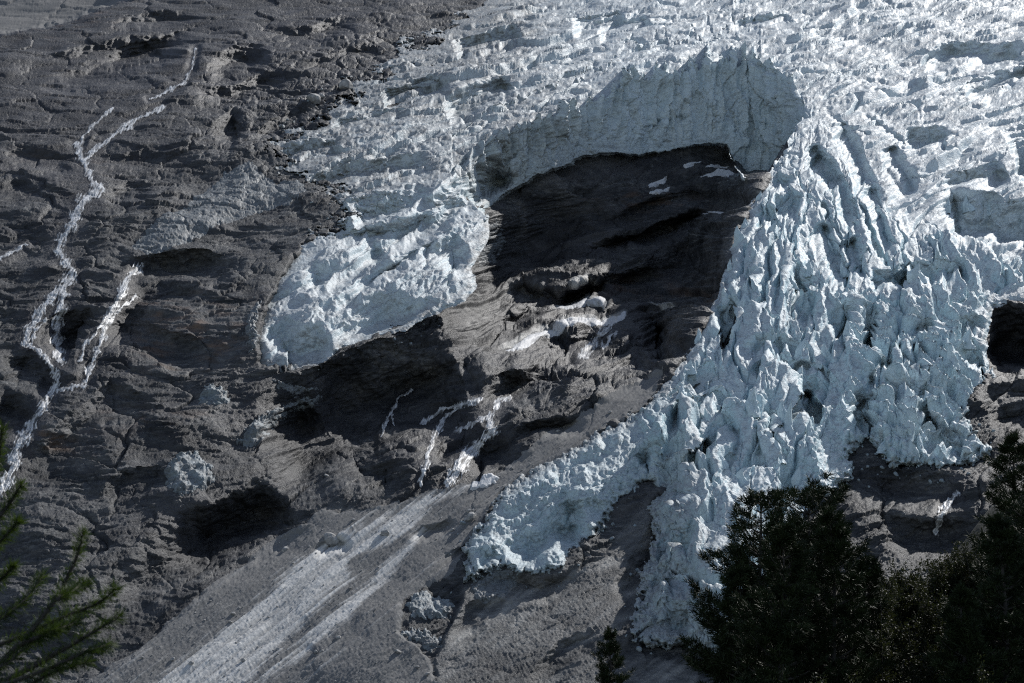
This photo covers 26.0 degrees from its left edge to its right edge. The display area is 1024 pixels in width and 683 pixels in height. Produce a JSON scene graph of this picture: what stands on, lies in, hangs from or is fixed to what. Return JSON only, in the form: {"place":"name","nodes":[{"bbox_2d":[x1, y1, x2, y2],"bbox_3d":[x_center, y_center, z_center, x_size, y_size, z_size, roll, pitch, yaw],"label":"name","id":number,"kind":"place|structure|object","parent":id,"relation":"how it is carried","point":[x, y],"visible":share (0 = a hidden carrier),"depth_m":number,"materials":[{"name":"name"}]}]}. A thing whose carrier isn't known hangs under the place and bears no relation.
{"place":"outdoors","nodes":[
{"label":"outdoors","id":0,"kind":"place"},
{"bbox_2d":[0,0,662,682],"bbox_3d":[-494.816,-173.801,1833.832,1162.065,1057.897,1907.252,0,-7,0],"label":"debris slope","id":1,"kind":"structure","parent":0,"point":[214,652],"depth_m":1059.80,"materials":[{"name":"grey gravel"}]},
{"bbox_2d":[323,532,338,546],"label":"boulder","id":2,"kind":"object","parent":1,"relation":"on","point":[331,539],"visible":1,"depth_m":1102.89,"materials":[{"name":"stone"}]},
{"bbox_2d":[381,530,388,535],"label":"boulder","id":3,"kind":"object","parent":1,"relation":"on","point":[384,532],"visible":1,"depth_m":1104.31,"materials":[{"name":"stone"}]},
{"bbox_2d":[400,627,442,652],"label":"ice block","id":4,"kind":"structure","parent":1,"relation":"on","point":[427,640],"depth_m":1021.10,"materials":[{"name":"white ice"}]},
{"bbox_2d":[405,590,454,619],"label":"ice block","id":5,"kind":"structure","parent":1,"relation":"on","point":[422,603],"depth_m":1042.63,"materials":[{"name":"white ice"}]},
{"bbox_2d":[463,512,475,521],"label":"boulder","id":6,"kind":"object","parent":1,"relation":"on","point":[470,516],"visible":1,"depth_m":1112.43,"materials":[{"name":"stone"}]},
{"bbox_2d":[444,395,510,487],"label":"waterfall","id":7,"kind":"structure","parent":1,"relation":"on","point":[474,449],"depth_m":1199.44,"materials":[{"name":"white liquid"}]},
{"bbox_2d":[0,0,1023,682],"bbox_3d":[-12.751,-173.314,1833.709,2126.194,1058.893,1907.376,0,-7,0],"label":"mountain slope","id":8,"kind":"structure","parent":0,"point":[122,428],"depth_m":1316.05,"materials":[{"name":"grey stone"}]},
{"bbox_2d":[0,244,27,260],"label":"meltwater stream","id":9,"kind":"structure","parent":8,"relation":"on","point":[11,252],"depth_m":1428.78,"materials":[{"name":"white liquid"}]},
{"bbox_2d":[0,47,196,496],"bbox_3d":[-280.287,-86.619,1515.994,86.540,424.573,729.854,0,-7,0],"label":"meltwater stream","id":10,"kind":"structure","parent":8,"relation":"on","point":[56,341],"depth_m":1348.00,"materials":[{"name":"white liquid"}]},
{"bbox_2d":[78,263,142,384],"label":"meltwater stream","id":11,"kind":"structure","parent":8,"relation":"on","point":[121,295],"depth_m":1330.65,"materials":[{"name":"white liquid"}]},
{"bbox_2d":[164,450,215,495],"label":"ice block","id":12,"kind":"structure","parent":8,"relation":"on","point":[187,472],"depth_m":1144.07,"materials":[{"name":"white ice"}]},
{"bbox_2d":[198,383,229,406],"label":"ice block","id":13,"kind":"structure","parent":8,"relation":"on","point":[212,393],"depth_m":1226.60,"materials":[{"name":"white ice"}]},
{"bbox_2d":[132,161,306,256],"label":"ice mound","id":14,"kind":"object","parent":8,"relation":"on","point":[245,189],"visible":1,"depth_m":1504.74,"materials":[{"name":"white ice"}]},
{"bbox_2d":[242,300,261,352],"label":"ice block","id":15,"kind":"structure","parent":8,"relation":"on","point":[250,330],"depth_m":1290.20,"materials":[{"name":"white ice"}]},
{"bbox_2d":[236,395,322,448],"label":"ice block","id":16,"kind":"structure","parent":8,"relation":"on","point":[251,437],"depth_m":1214.28,"materials":[{"name":"white ice"}]},
{"bbox_2d":[272,379,318,395],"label":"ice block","id":17,"kind":"structure","parent":8,"relation":"on","point":[291,388],"depth_m":1253.35,"materials":[{"name":"grey ice"}]},
{"bbox_2d":[306,93,320,103],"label":"boulder","id":18,"kind":"object","parent":8,"relation":"on","point":[314,98],"visible":1,"depth_m":1733.06,"materials":[{"name":"stone"}]},
{"bbox_2d":[339,78,352,89],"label":"boulder","id":19,"kind":"object","parent":8,"relation":"on","point":[346,83],"visible":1,"depth_m":1772.88,"materials":[{"name":"stone"}]},
{"bbox_2d":[380,388,412,436],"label":"waterfall","id":20,"kind":"structure","parent":8,"relation":"on","point":[391,414],"depth_m":1289.05,"materials":[{"name":"white liquid"}]},
{"bbox_2d":[418,397,482,486],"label":"waterfall","id":21,"kind":"structure","parent":8,"relation":"on","point":[438,428],"depth_m":1248.89,"materials":[{"name":"white liquid"}]},
{"bbox_2d":[470,473,499,490],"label":"snow patch","id":22,"kind":"object","parent":8,"relation":"on","point":[487,480],"visible":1,"depth_m":1150.43,"materials":[{"name":"white snow"}]},
{"bbox_2d":[473,218,507,267],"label":"ice heap","id":23,"kind":"object","parent":8,"relation":"on","point":[489,248],"visible":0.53,"depth_m":1614.40,"materials":[{"name":"white ice"}]},
{"bbox_2d":[470,566,517,603],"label":"ice ledge","id":24,"kind":"object","parent":8,"relation":"on","point":[489,587],"visible":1,"depth_m":1063.78,"materials":[{"name":"grey ice"}]},
{"bbox_2d":[506,311,625,350],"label":"snow patch","id":25,"kind":"object","parent":8,"relation":"on","point":[560,326],"visible":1,"depth_m":1452.27,"materials":[{"name":"white snow"}]},
{"bbox_2d":[556,296,606,309],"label":"snow patch","id":26,"kind":"object","parent":8,"relation":"on","point":[598,301],"visible":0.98,"depth_m":1549.12,"materials":[{"name":"white snow"}]},
{"bbox_2d":[578,322,617,358],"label":"waterfall","id":27,"kind":"structure","parent":8,"relation":"on","point":[594,342],"depth_m":1436.13,"materials":[{"name":"white liquid"}]},
{"bbox_2d":[259,0,1023,652],"bbox_3d":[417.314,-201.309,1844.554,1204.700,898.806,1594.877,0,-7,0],"label":"glacier","id":28,"kind":"object","parent":8,"relation":"on","point":[873,276],"visible":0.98,"depth_m":1487.69,"materials":[{"name":"white ice"}]},
{"bbox_2d":[648,176,666,186],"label":"snow patch","id":29,"kind":"object","parent":8,"relation":"on","point":[657,183],"visible":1,"depth_m":1762.50,"materials":[{"name":"white snow"}]},
{"bbox_2d":[649,187,669,194],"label":"snow patch","id":30,"kind":"object","parent":8,"relation":"on","point":[657,191],"visible":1,"depth_m":1739.74,"materials":[{"name":"white snow"}]},
{"bbox_2d":[683,161,700,167],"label":"snow patch","id":31,"kind":"object","parent":8,"relation":"on","point":[687,165],"visible":1,"depth_m":1792.45,"materials":[{"name":"white snow"}]},
{"bbox_2d":[703,211,723,213],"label":"snow patch","id":32,"kind":"object","parent":8,"relation":"on","point":[708,212],"visible":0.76,"depth_m":1689.30,"materials":[{"name":"white snow"}]},
{"bbox_2d":[701,168,733,177],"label":"snow patch","id":33,"kind":"object","parent":8,"relation":"on","point":[721,172],"visible":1,"depth_m":1781.26,"materials":[{"name":"white snow"}]},
{"bbox_2d":[706,164,728,168],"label":"snow patch","id":34,"kind":"object","parent":8,"relation":"on","point":[715,166],"visible":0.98,"depth_m":1812.82,"materials":[{"name":"white snow"}]},
{"bbox_2d":[724,173,739,180],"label":"ice heap","id":35,"kind":"object","parent":8,"relation":"on","point":[737,174],"visible":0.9,"depth_m":1709.40,"materials":[{"name":"grey ice"}]},
{"bbox_2d":[933,490,959,534],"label":"waterfall","id":36,"kind":"structure","parent":8,"relation":"on","point":[939,518],"depth_m":1120.48,"materials":[{"name":"white liquid"}]},
{"bbox_2d":[844,506,1009,682],"bbox_3d":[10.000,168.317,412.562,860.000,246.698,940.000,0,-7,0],"label":"ground","id":37,"kind":"structure","parent":0,"point":[977,528],"depth_m":75.28,"materials":[{"name":"grey stone"}]},
{"bbox_2d":[0,419,130,682],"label":"larch tree","id":38,"kind":"object","parent":37,"relation":"on","point":[24,643],"visible":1,"depth_m":3.97,"materials":[{"name":"green plant"}]},
{"bbox_2d":[590,624,637,682],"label":"pine tree","id":39,"kind":"object","parent":37,"relation":"on","point":[611,647],"visible":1,"depth_m":49.35,"materials":[{"name":"green plant"}]},
{"bbox_2d":[693,561,779,682],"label":"pine tree","id":40,"kind":"object","parent":37,"relation":"on","point":[745,575],"visible":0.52,"depth_m":57.44,"materials":[{"name":"green plant"}]},
{"bbox_2d":[675,485,855,682],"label":"pine tree","id":41,"kind":"object","parent":37,"relation":"on","point":[707,612],"visible":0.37,"depth_m":59.29,"materials":[{"name":"green plant"}]},
{"bbox_2d":[722,520,844,682],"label":"pine tree","id":42,"kind":"object","parent":37,"relation":"on","point":[781,632],"visible":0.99,"depth_m":55.45,"materials":[{"name":"green plant"}]},
{"bbox_2d":[809,672,827,682],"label":"shrub","id":43,"kind":"object","parent":37,"relation":"on","point":[823,679],"visible":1,"depth_m":51.42,"materials":[{"name":"green plant"}]},
{"bbox_2d":[746,470,905,681],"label":"pine tree","id":44,"kind":"object","parent":37,"relation":"on","point":[812,494],"visible":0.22,"depth_m":62.34,"materials":[{"name":"green plant"}]},
{"bbox_2d":[789,502,897,682],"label":"pine tree","id":45,"kind":"object","parent":37,"relation":"on","point":[822,619],"visible":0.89,"depth_m":56.37,"materials":[{"name":"green plant"}]},
{"bbox_2d":[848,669,862,682],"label":"shrub","id":46,"kind":"object","parent":37,"relation":"on","point":[853,680],"visible":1,"depth_m":51.78,"materials":[{"name":"green plant"}]},
{"bbox_2d":[830,553,920,682],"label":"pine tree","id":47,"kind":"object","parent":37,"relation":"on","point":[875,569],"visible":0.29,"depth_m":61.26,"materials":[{"name":"green plant"}]},
{"bbox_2d":[850,584,918,669],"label":"shrub","id":48,"kind":"object","parent":37,"relation":"on","point":[889,605],"visible":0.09,"depth_m":66.11,"materials":[{"name":"green plant"}]},
{"bbox_2d":[868,613,922,682],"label":"shrub","id":49,"kind":"object","parent":37,"relation":"on","point":[878,680],"visible":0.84,"depth_m":57.61,"materials":[{"name":"green plant"}]},
{"bbox_2d":[878,558,943,631],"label":"shrub","id":50,"kind":"object","parent":37,"relation":"on","point":[905,609],"visible":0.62,"depth_m":68.28,"materials":[{"name":"green plant"}]},
{"bbox_2d":[885,616,945,682],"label":"shrub","id":51,"kind":"object","parent":37,"relation":"on","point":[913,661],"visible":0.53,"depth_m":61.71,"materials":[{"name":"green plant"}]},
{"bbox_2d":[885,579,957,682],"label":"shrub","id":52,"kind":"object","parent":37,"relation":"on","point":[933,627],"visible":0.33,"depth_m":65.21,"materials":[{"name":"green plant"}]},
{"bbox_2d":[921,647,951,682],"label":"shrub","id":53,"kind":"object","parent":37,"relation":"on","point":[937,669],"visible":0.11,"depth_m":61.58,"materials":[{"name":"green plant"}]},
{"bbox_2d":[908,550,968,605],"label":"shrub","id":54,"kind":"object","parent":37,"relation":"on","point":[938,581],"visible":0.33,"depth_m":69.05,"materials":[{"name":"green plant"}]},
{"bbox_2d":[925,524,992,599],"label":"shrub","id":55,"kind":"object","parent":37,"relation":"on","point":[968,557],"visible":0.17,"depth_m":68.58,"materials":[{"name":"green plant"}]},
{"bbox_2d":[920,580,1008,682],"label":"pine tree","id":56,"kind":"object","parent":37,"relation":"on","point":[963,637],"visible":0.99,"depth_m":54.24,"materials":[{"name":"green plant"}]},
{"bbox_2d":[936,510,1023,682],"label":"pine tree","id":57,"kind":"object","parent":37,"relation":"on","point":[993,623],"visible":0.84,"depth_m":55.42,"materials":[{"name":"green plant"}]},
{"bbox_2d":[939,429,1023,651],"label":"pine tree","id":58,"kind":"object","parent":37,"relation":"on","point":[1004,448],"visible":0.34,"depth_m":61.84,"materials":[{"name":"green plant"}]},
{"bbox_2d":[973,650,1006,682],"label":"shrub","id":59,"kind":"object","parent":37,"relation":"on","point":[980,680],"visible":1,"depth_m":49.59,"materials":[{"name":"green plant"}]},
{"bbox_2d":[967,453,1023,682],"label":"pine tree","id":60,"kind":"object","parent":37,"relation":"on","point":[1015,511],"visible":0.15,"depth_m":57.86,"materials":[{"name":"green plant"}]},
{"bbox_2d":[971,510,1008,577],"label":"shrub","id":61,"kind":"object","parent":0,"point":[982,558],"depth_m":65.53,"materials":[{"name":"green plant"}]}
]}

